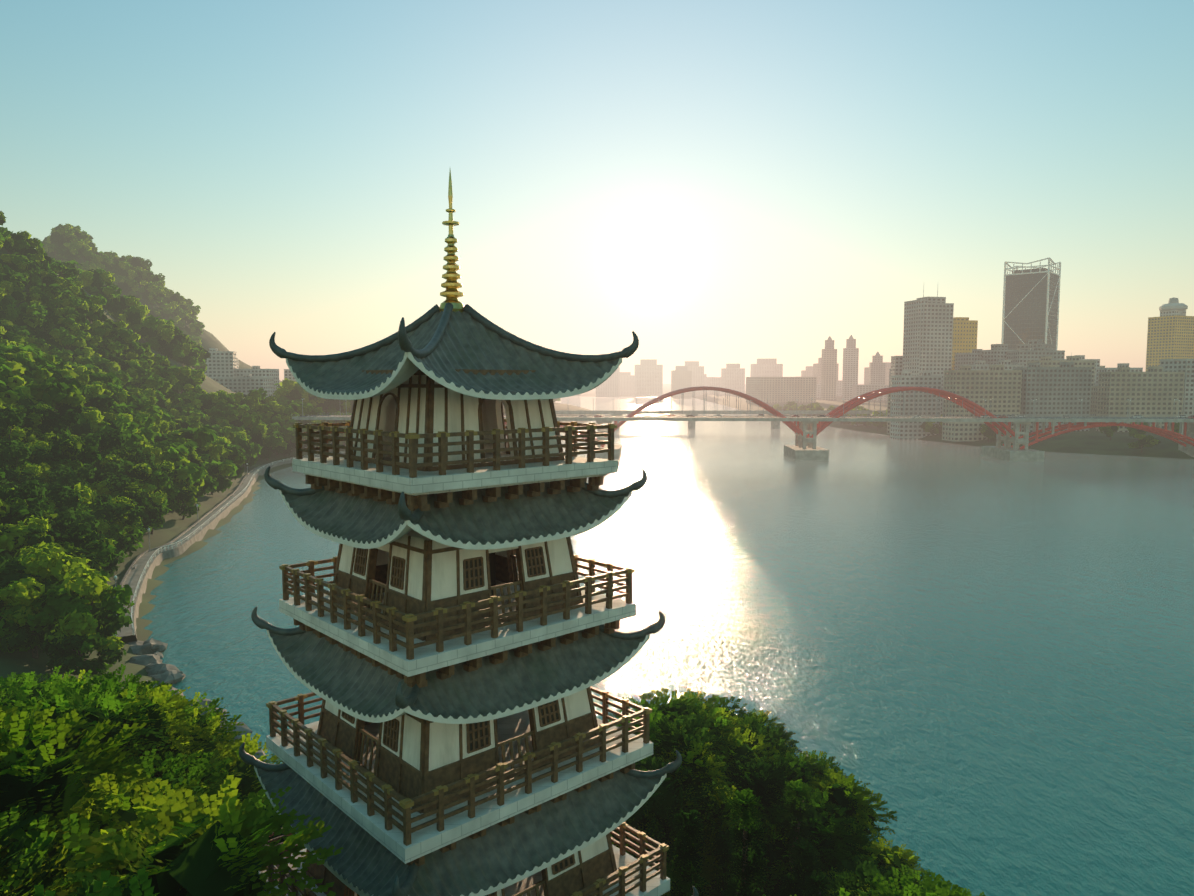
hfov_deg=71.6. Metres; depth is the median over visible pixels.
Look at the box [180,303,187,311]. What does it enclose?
tree
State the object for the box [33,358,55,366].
tree
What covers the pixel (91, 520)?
tree
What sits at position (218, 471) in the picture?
tree
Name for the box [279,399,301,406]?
tree
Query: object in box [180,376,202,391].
tree
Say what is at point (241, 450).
tree
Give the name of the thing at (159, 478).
tree
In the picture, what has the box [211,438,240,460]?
tree
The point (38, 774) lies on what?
tree
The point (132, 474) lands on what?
tree
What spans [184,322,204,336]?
tree
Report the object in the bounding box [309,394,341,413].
tree
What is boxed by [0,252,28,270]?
tree
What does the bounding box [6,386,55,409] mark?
tree
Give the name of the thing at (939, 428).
tree
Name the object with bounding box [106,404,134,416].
tree
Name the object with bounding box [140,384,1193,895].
river water
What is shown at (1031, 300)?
glass tower building
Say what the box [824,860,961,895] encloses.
tree
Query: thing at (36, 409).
tree
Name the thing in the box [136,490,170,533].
tree
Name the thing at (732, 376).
building
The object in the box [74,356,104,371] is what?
tree
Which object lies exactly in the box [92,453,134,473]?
tree
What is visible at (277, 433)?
tree
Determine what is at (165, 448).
tree
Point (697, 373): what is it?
building
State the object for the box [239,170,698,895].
pagoda tower
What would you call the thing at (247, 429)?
tree
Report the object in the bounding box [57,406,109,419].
tree
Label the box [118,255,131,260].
tree
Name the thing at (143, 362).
tree
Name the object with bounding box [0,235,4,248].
tree
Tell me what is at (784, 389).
building
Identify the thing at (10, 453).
tree
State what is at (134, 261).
tree
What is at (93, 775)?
tree
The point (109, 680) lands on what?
tree
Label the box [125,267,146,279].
tree
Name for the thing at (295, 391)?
tree
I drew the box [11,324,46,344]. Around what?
tree
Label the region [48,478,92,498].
tree
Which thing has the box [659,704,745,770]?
tree
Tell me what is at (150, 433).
tree
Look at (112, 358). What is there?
tree
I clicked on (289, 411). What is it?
tree
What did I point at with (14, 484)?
tree
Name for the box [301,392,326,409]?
tree
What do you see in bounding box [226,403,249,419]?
tree
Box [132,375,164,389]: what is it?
tree
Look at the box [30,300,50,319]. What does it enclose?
tree
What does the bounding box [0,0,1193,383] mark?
sky
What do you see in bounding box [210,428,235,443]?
tree
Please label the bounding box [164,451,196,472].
tree
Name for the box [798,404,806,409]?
tree
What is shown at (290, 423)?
tree
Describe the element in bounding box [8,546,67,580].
tree
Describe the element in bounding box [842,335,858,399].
building
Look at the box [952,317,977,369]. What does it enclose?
ochre building
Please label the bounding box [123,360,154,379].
tree
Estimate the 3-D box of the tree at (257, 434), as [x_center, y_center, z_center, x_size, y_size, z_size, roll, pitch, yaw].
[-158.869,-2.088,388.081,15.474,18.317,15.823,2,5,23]
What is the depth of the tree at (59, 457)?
188.13 m
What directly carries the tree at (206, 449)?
on the ground
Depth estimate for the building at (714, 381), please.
2255.59 m
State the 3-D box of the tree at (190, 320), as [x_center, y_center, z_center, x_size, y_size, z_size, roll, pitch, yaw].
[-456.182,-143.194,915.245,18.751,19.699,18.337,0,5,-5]
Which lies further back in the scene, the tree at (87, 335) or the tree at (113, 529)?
the tree at (87, 335)
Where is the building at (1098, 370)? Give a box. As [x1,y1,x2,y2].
[1096,363,1142,384]
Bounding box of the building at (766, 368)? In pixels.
[750,359,782,376]
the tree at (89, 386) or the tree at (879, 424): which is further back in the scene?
the tree at (879, 424)
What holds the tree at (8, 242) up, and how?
on the ground
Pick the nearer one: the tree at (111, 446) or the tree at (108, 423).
the tree at (111, 446)
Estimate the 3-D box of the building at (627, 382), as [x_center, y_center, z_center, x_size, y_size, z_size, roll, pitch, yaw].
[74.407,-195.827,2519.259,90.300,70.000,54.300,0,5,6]
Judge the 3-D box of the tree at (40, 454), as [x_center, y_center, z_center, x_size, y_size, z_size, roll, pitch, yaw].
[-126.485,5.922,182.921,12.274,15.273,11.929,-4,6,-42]
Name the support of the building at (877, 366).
on the ground
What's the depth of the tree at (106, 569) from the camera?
145.33 m
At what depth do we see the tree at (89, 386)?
279.02 m
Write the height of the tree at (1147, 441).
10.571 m
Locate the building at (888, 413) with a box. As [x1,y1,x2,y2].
[887,393,890,433]
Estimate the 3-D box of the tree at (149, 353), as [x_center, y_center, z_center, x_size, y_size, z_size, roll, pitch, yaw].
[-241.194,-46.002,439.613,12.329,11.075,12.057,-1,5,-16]
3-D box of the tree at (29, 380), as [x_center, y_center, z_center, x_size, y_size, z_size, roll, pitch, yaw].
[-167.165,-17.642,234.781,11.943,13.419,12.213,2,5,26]
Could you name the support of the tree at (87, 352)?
on the ground
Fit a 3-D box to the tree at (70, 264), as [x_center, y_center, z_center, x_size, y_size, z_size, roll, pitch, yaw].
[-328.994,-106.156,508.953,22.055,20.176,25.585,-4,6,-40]
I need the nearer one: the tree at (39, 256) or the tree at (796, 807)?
the tree at (796, 807)
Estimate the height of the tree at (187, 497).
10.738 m
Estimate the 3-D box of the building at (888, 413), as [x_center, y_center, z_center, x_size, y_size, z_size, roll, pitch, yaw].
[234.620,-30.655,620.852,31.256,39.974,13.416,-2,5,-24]
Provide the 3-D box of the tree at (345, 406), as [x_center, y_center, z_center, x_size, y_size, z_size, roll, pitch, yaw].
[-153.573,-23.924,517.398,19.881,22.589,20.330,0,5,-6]
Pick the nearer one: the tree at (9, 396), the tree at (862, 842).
the tree at (862, 842)
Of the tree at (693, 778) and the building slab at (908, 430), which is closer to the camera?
the tree at (693, 778)
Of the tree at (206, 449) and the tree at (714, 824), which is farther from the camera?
the tree at (206, 449)
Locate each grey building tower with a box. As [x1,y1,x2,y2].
[979,344,1016,363]
[1016,339,1053,349]
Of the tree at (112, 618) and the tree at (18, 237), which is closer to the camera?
the tree at (112, 618)
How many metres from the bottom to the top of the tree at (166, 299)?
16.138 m
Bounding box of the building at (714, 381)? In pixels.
[708,377,720,393]
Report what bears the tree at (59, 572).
on the ground
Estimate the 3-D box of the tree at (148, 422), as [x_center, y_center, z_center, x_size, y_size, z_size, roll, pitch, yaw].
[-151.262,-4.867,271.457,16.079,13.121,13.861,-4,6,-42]
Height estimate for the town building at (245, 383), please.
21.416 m
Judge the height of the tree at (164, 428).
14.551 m
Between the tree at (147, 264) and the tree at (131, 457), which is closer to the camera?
the tree at (131, 457)
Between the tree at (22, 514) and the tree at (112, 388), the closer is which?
the tree at (22, 514)
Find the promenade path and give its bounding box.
[113,451,344,637]
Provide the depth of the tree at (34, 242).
418.20 m
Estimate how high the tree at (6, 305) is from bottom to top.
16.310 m
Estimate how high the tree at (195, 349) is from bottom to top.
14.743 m
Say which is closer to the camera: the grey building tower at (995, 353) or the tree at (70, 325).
the tree at (70, 325)
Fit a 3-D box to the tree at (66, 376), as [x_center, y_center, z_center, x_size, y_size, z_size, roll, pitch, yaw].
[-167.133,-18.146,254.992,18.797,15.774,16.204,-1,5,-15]
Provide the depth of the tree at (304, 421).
450.85 m
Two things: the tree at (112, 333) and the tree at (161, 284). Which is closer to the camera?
the tree at (112, 333)
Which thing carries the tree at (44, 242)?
on the ground
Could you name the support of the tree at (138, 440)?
on the ground
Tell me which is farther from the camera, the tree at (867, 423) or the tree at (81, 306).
the tree at (867, 423)
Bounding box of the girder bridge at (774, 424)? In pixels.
[555,410,885,428]
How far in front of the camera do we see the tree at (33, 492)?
144.59 m
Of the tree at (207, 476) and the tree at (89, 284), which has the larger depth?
the tree at (89, 284)
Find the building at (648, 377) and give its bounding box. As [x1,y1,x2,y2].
[634,359,662,396]
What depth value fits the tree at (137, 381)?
389.05 m
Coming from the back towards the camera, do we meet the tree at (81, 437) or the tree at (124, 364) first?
the tree at (124, 364)
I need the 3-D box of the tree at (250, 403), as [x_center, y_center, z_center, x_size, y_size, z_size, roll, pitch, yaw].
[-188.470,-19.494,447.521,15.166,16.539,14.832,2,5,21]
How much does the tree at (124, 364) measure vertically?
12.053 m
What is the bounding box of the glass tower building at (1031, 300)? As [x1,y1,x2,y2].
[1001,257,1060,349]
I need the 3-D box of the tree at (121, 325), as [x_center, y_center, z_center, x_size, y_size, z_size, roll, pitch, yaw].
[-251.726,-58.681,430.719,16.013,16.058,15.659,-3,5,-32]
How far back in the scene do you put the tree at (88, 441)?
199.28 m
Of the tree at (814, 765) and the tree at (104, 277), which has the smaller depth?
the tree at (814, 765)
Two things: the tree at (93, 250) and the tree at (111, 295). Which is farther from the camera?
the tree at (93, 250)
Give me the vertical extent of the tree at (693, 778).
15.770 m
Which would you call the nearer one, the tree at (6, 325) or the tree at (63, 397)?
the tree at (63, 397)
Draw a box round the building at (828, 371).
[821,336,836,399]
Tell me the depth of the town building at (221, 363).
732.05 m
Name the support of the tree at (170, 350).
on the ground
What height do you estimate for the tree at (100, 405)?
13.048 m
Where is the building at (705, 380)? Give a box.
[704,374,707,392]
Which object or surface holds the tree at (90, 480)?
on the ground
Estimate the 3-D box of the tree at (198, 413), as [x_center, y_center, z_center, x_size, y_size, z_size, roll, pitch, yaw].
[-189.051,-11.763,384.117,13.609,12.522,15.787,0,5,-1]
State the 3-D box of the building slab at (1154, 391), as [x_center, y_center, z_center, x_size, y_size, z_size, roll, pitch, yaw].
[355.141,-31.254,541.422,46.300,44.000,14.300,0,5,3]
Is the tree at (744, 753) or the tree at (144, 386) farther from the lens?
the tree at (144, 386)
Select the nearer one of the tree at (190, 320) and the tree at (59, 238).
the tree at (59, 238)
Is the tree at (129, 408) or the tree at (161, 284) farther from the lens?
the tree at (161, 284)
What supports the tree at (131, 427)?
on the ground
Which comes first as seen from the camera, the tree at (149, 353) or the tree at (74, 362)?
the tree at (74, 362)
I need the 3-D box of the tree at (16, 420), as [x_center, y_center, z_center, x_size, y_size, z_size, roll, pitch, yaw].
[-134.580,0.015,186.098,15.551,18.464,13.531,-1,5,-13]
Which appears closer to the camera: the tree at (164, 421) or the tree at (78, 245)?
the tree at (164, 421)
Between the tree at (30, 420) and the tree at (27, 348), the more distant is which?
the tree at (27, 348)
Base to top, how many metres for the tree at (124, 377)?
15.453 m
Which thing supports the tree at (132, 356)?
on the ground
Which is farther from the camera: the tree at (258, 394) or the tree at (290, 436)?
the tree at (258, 394)
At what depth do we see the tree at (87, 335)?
385.44 m
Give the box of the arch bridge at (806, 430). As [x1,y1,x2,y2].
[292,386,1193,461]
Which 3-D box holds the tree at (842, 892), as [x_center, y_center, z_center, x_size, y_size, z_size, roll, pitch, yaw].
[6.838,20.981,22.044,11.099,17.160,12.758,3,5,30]
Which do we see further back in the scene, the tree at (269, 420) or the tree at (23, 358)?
the tree at (269, 420)
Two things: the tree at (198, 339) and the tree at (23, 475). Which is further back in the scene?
the tree at (198, 339)
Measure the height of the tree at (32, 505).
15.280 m
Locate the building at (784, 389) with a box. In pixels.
[746,377,816,402]
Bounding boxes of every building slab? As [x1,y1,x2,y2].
[890,370,941,439]
[942,365,1021,441]
[963,360,1024,369]
[1013,362,1091,431]
[1027,356,1095,385]
[1096,366,1184,431]
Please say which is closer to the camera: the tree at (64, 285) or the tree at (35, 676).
the tree at (35, 676)
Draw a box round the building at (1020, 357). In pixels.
[1006,346,1064,366]
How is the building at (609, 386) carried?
on the ground
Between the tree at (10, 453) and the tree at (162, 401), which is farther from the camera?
the tree at (162, 401)
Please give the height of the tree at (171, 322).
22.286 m
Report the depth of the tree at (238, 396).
444.77 m
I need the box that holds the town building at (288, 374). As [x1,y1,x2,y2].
[284,369,296,381]
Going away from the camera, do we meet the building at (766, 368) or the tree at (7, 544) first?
the tree at (7, 544)
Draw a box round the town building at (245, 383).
[215,374,273,397]
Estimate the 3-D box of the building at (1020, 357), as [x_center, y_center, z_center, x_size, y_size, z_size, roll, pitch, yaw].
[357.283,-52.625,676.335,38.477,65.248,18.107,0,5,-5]
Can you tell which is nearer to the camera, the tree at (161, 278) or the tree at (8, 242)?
the tree at (8, 242)
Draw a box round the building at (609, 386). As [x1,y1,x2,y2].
[596,367,619,396]
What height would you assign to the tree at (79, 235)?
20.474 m
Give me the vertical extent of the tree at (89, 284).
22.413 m
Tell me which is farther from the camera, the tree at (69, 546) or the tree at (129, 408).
the tree at (129, 408)
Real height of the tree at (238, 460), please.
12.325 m
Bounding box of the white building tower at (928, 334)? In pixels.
[902,290,953,413]
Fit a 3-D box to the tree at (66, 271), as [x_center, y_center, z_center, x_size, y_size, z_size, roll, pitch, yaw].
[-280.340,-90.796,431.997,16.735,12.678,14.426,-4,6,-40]
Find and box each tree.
[0,211,5,225]
[0,227,25,252]
[0,228,14,248]
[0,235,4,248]
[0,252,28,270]
[0,288,17,315]
[0,320,17,336]
[0,326,6,335]
[0,331,27,345]
[0,342,39,359]
[0,347,21,352]
[0,351,21,364]
[0,357,27,385]
[0,363,36,384]
[0,364,25,388]
[0,380,19,405]
[0,399,21,422]
[0,407,36,441]
[0,408,25,442]
[0,425,30,445]
[0,439,44,482]
[0,464,45,495]
[0,469,4,479]
[0,478,53,504]
[0,479,56,522]
[0,496,44,523]
[0,498,38,528]
[0,498,43,520]
[0,515,51,554]
[0,523,56,559]
[0,547,67,618]
[0,570,79,658]
[0,666,106,711]
[0,672,51,695]
[0,675,199,786]
[0,698,209,888]
[0,754,209,895]
[0,775,343,895]
[0,863,57,894]
[5,440,53,467]
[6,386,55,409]
[7,403,41,430]
[8,338,23,345]
[8,342,43,356]
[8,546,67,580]
[9,257,41,274]
[10,230,36,255]
[11,305,43,325]
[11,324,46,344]
[12,351,44,371]
[13,270,29,286]
[14,323,48,338]
[14,675,200,708]
[15,238,43,254]
[16,309,48,330]
[17,329,29,341]
[17,663,219,807]
[18,302,60,331]
[19,411,43,438]
[20,368,53,383]
[23,364,88,399]
[23,403,61,432]
[24,438,82,472]
[25,253,50,273]
[25,376,85,415]
[28,430,60,441]
[29,461,55,485]
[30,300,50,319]
[32,269,65,284]
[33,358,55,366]
[33,551,108,649]
[33,565,133,660]
[34,253,52,273]
[34,300,64,316]
[34,354,57,363]
[34,356,46,365]
[35,246,52,267]
[35,466,76,493]
[37,409,97,448]
[38,510,92,540]
[38,541,90,582]
[41,241,57,256]
[41,432,58,442]
[42,506,74,520]
[43,243,62,259]
[43,485,101,535]
[44,353,73,369]
[46,522,119,573]
[46,616,126,677]
[47,316,85,333]
[47,435,100,472]
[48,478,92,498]
[49,227,76,245]
[49,262,78,281]
[50,258,81,280]
[50,332,86,351]
[50,432,100,480]
[50,511,124,567]
[51,223,76,233]
[54,356,66,369]
[56,242,74,252]
[56,541,103,567]
[57,281,72,293]
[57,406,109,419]
[60,248,77,260]
[60,358,78,365]
[61,297,88,315]
[62,277,77,290]
[64,410,116,437]
[65,242,85,258]
[65,523,117,572]
[66,236,80,243]
[68,330,91,347]
[68,751,117,815]
[69,286,87,299]
[69,364,98,371]
[70,434,89,440]
[70,483,105,520]
[72,364,95,372]
[73,228,88,239]
[73,270,102,295]
[73,281,87,295]
[73,347,103,364]
[73,366,89,373]
[74,241,87,256]
[74,264,89,276]
[74,296,99,316]
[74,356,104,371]
[75,373,90,382]
[77,245,92,261]
[77,369,116,385]
[78,268,114,286]
[79,380,113,395]
[80,230,92,239]
[80,238,93,246]
[81,471,107,484]
[82,324,94,336]
[82,389,116,413]
[82,411,117,435]
[83,384,114,406]
[83,385,113,399]
[84,265,98,270]
[84,294,106,319]
[84,320,105,337]
[84,335,108,357]
[88,428,138,463]
[88,531,117,577]
[88,690,282,809]
[89,247,101,256]
[89,253,109,263]
[89,285,121,310]
[89,303,106,322]
[90,481,105,493]
[90,493,111,505]
[91,381,128,402]
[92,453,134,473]
[93,366,101,372]
[93,518,121,546]
[94,457,129,477]
[94,495,145,557]
[99,322,119,339]
[100,358,120,372]
[100,446,142,464]
[102,356,120,364]
[103,411,142,428]
[104,251,119,261]
[105,319,123,328]
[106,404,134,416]
[106,475,166,517]
[106,496,144,536]
[107,295,141,321]
[107,320,130,337]
[108,480,158,531]
[108,749,242,825]
[111,336,133,352]
[111,357,129,369]
[113,413,156,442]
[113,418,140,434]
[114,370,132,386]
[114,384,134,404]
[114,429,153,450]
[115,402,140,415]
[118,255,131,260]
[118,304,160,341]
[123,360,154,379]
[123,460,170,498]
[123,464,165,495]
[125,256,145,268]
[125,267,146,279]
[125,329,140,342]
[125,352,154,366]
[126,333,144,354]
[128,400,156,412]
[128,477,156,495]
[128,499,143,525]
[131,259,152,270]
[131,377,145,386]
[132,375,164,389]
[133,405,163,415]
[133,413,160,437]
[134,451,154,464]
[135,358,147,365]
[136,392,158,404]
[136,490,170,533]
[137,342,150,352]
[137,396,148,402]
[138,280,155,293]
[138,351,156,364]
[139,271,160,285]
[139,384,164,397]
[139,411,172,427]
[140,316,174,341]
[141,284,166,298]
[142,444,189,466]
[143,320,165,340]
[145,328,184,358]
[145,388,170,408]
[146,310,160,319]
[147,414,163,424]
[149,354,170,366]
[150,460,179,509]
[151,433,190,444]
[152,334,180,355]
[152,381,178,401]
[152,444,188,457]
[153,430,170,437]
[153,442,179,455]
[154,439,197,459]
[155,281,165,287]
[156,273,164,283]
[158,331,192,351]
[159,424,169,433]
[160,324,190,343]
[162,413,181,429]
[164,290,184,305]
[164,293,172,305]
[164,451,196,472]
[165,391,179,405]
[166,486,200,519]
[167,316,185,329]
[171,469,192,490]
[172,343,198,366]
[172,462,205,505]
[173,425,217,460]
[175,409,204,419]
[178,415,187,421]
[179,347,200,366]
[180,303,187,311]
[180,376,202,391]
[181,310,194,323]
[183,445,203,467]
[184,299,193,304]
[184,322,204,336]
[184,383,207,393]
[185,304,200,317]
[186,323,202,335]
[187,307,197,316]
[189,335,201,344]
[189,367,205,382]
[189,436,213,450]
[191,343,210,368]
[194,470,218,504]
[195,393,218,400]
[195,411,211,425]
[196,361,207,373]
[198,783,305,890]
[200,392,227,410]
[203,459,237,494]
[203,467,212,478]
[208,443,236,477]
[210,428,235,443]
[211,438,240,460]
[216,390,239,406]
[218,437,242,454]
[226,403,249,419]
[226,452,246,479]
[228,444,246,456]
[229,411,261,427]
[229,424,244,431]
[231,392,243,405]
[231,431,262,457]
[233,444,245,466]
[240,397,258,412]
[243,425,251,433]
[243,453,257,466]
[244,388,266,402]
[249,424,277,458]
[253,402,277,417]
[258,434,287,459]
[261,418,282,424]
[263,422,280,430]
[266,387,289,401]
[266,401,282,413]
[266,430,285,455]
[273,429,304,455]
[274,404,299,420]
[277,378,308,405]
[277,425,294,450]
[278,419,299,429]
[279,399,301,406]
[283,401,313,415]
[285,403,310,422]
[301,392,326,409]
[301,420,308,428]
[302,428,319,446]
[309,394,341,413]
[309,410,319,420]
[309,420,320,430]
[314,407,322,412]
[317,411,339,422]
[329,411,342,421]
[337,400,353,413]
[339,433,345,449]
[608,707,740,895]
[609,688,781,845]
[618,715,760,895]
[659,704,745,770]
[666,790,740,895]
[668,788,770,895]
[686,691,799,893]
[718,715,808,895]
[718,750,882,895]
[757,748,897,894]
[762,887,849,895]
[774,779,826,895]
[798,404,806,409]
[812,407,823,415]
[817,837,952,895]
[823,823,920,874]
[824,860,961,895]
[828,877,985,895]
[851,414,862,426]
[858,414,871,426]
[870,415,885,430]
[920,422,938,436]
[934,422,941,433]
[979,424,996,442]
[1099,422,1118,439]
[1126,422,1151,439]
[1128,434,1161,452]
[1171,422,1179,439]
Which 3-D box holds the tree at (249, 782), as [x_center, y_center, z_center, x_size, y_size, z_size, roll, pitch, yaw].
[-19.668,19.245,36.894,12.388,15.970,13.519,0,5,0]
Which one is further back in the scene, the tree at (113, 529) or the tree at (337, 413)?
the tree at (337, 413)
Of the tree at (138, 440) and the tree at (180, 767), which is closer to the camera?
the tree at (180, 767)
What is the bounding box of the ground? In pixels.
[0,247,1193,891]
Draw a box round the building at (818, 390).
[816,384,820,397]
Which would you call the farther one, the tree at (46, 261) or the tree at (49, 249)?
the tree at (49, 249)
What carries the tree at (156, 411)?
on the ground
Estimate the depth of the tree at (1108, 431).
483.43 m
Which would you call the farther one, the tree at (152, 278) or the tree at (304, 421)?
the tree at (152, 278)
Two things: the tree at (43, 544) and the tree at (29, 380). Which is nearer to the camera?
the tree at (43, 544)
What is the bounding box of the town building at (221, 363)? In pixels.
[204,348,236,379]
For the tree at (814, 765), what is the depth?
49.94 m
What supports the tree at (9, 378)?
on the ground
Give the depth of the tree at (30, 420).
203.29 m
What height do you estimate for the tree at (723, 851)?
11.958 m
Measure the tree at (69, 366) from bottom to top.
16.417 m
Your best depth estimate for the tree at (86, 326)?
397.99 m
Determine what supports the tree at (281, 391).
on the ground
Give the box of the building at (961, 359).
[955,349,982,369]
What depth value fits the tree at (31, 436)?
195.45 m
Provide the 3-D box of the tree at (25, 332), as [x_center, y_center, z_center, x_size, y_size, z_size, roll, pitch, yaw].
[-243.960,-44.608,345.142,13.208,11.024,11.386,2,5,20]
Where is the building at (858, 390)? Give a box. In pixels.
[852,385,888,400]
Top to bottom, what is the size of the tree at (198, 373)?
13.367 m
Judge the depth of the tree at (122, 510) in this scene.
169.19 m
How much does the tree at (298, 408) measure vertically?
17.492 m
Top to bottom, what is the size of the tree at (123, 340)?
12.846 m
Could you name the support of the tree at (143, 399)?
on the ground
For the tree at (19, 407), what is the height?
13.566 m
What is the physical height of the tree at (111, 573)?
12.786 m
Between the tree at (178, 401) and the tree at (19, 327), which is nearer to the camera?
the tree at (19, 327)
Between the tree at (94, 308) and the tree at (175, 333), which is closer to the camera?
the tree at (94, 308)
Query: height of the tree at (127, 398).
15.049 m
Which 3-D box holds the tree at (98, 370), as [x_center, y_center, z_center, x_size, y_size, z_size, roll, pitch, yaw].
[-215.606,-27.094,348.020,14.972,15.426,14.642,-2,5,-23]
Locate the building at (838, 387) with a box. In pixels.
[819,380,841,395]
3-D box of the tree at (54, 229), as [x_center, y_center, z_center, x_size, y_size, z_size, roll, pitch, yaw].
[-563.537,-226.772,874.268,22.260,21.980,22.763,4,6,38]
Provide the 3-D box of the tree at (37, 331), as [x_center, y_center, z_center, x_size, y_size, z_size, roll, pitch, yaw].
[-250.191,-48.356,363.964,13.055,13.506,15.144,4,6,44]
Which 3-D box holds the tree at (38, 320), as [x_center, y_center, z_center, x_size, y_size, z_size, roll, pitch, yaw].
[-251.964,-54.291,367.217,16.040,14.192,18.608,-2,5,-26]
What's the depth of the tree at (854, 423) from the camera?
703.03 m
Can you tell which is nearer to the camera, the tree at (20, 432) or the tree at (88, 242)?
the tree at (20, 432)
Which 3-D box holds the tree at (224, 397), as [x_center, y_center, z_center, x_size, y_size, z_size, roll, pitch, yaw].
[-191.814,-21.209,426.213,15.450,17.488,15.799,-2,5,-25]
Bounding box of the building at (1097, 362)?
[1064,353,1099,384]
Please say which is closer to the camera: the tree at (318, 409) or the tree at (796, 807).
the tree at (796, 807)
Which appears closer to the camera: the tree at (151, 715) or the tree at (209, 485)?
the tree at (151, 715)
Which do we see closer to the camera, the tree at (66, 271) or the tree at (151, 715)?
the tree at (151, 715)
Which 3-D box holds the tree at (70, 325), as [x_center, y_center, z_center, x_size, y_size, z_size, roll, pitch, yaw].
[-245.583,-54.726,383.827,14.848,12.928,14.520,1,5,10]
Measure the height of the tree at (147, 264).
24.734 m
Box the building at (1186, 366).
[1160,359,1193,416]
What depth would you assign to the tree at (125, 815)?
24.25 m
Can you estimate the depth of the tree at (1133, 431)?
475.78 m
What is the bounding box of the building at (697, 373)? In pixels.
[685,361,703,395]
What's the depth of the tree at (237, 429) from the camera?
384.32 m
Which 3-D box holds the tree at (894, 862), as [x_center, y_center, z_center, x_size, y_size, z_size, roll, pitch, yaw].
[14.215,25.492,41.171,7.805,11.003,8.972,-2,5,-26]
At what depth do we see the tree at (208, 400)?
412.13 m
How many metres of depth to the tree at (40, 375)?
245.91 m
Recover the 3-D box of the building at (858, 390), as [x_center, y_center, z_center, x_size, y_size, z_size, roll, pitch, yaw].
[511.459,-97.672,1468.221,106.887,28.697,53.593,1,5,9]
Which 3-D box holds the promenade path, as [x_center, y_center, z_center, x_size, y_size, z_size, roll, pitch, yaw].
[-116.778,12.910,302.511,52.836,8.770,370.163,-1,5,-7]
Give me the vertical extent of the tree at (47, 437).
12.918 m
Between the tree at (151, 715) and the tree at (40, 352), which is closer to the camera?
the tree at (151, 715)
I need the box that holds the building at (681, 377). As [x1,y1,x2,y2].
[671,366,691,398]
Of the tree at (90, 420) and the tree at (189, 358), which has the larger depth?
the tree at (189, 358)
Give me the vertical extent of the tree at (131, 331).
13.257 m
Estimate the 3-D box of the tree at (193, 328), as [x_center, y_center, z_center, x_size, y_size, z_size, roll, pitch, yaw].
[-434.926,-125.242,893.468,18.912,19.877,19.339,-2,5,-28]
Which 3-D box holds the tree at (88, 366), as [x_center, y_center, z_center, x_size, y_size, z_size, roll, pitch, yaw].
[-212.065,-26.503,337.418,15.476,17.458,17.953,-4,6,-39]
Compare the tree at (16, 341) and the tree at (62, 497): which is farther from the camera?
the tree at (16, 341)
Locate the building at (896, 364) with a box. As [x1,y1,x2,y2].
[890,356,902,386]
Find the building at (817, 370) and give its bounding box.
[813,358,838,383]
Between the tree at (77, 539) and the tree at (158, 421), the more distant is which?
the tree at (158, 421)
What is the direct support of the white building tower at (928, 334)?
on the ground
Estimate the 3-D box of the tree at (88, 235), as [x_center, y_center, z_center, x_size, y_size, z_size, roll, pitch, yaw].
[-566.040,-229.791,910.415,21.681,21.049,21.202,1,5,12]
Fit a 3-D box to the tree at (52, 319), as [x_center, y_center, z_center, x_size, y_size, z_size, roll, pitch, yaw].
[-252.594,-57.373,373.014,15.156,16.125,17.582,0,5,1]
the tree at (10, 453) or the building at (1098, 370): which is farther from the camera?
the building at (1098, 370)
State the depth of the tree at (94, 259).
860.50 m
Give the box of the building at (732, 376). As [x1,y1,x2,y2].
[721,364,744,394]
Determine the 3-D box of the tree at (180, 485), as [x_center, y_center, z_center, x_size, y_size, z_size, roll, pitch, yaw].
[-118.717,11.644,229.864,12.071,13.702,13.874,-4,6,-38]
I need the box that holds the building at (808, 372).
[801,366,812,376]
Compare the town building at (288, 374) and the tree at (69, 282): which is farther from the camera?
the town building at (288, 374)
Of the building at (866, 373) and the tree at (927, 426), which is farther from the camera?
the building at (866, 373)
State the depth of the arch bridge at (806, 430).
434.13 m
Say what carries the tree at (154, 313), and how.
on the ground
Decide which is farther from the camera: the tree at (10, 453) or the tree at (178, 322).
the tree at (178, 322)
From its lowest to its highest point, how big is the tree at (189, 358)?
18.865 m
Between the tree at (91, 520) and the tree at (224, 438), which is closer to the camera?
the tree at (91, 520)
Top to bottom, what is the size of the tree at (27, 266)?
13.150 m
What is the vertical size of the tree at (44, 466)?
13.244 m
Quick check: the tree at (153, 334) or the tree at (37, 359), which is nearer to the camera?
the tree at (37, 359)
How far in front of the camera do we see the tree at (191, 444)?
263.72 m
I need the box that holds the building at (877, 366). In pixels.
[869,352,885,384]
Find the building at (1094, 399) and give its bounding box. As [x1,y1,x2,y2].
[1090,386,1097,427]
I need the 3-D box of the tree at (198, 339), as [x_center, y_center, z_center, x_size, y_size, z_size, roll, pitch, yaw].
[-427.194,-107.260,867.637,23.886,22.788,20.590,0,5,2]
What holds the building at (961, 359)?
on the ground
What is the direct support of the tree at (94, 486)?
on the ground
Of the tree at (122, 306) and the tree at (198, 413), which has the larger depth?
the tree at (122, 306)
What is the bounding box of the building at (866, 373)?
[864,362,890,384]
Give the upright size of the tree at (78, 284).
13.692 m
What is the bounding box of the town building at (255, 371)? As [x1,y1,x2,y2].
[234,366,279,395]
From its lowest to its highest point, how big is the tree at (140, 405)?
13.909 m
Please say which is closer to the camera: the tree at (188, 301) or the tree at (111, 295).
the tree at (111, 295)
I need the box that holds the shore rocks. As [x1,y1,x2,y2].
[126,638,266,761]
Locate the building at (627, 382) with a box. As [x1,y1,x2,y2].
[620,372,634,394]
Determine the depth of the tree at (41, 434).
203.28 m

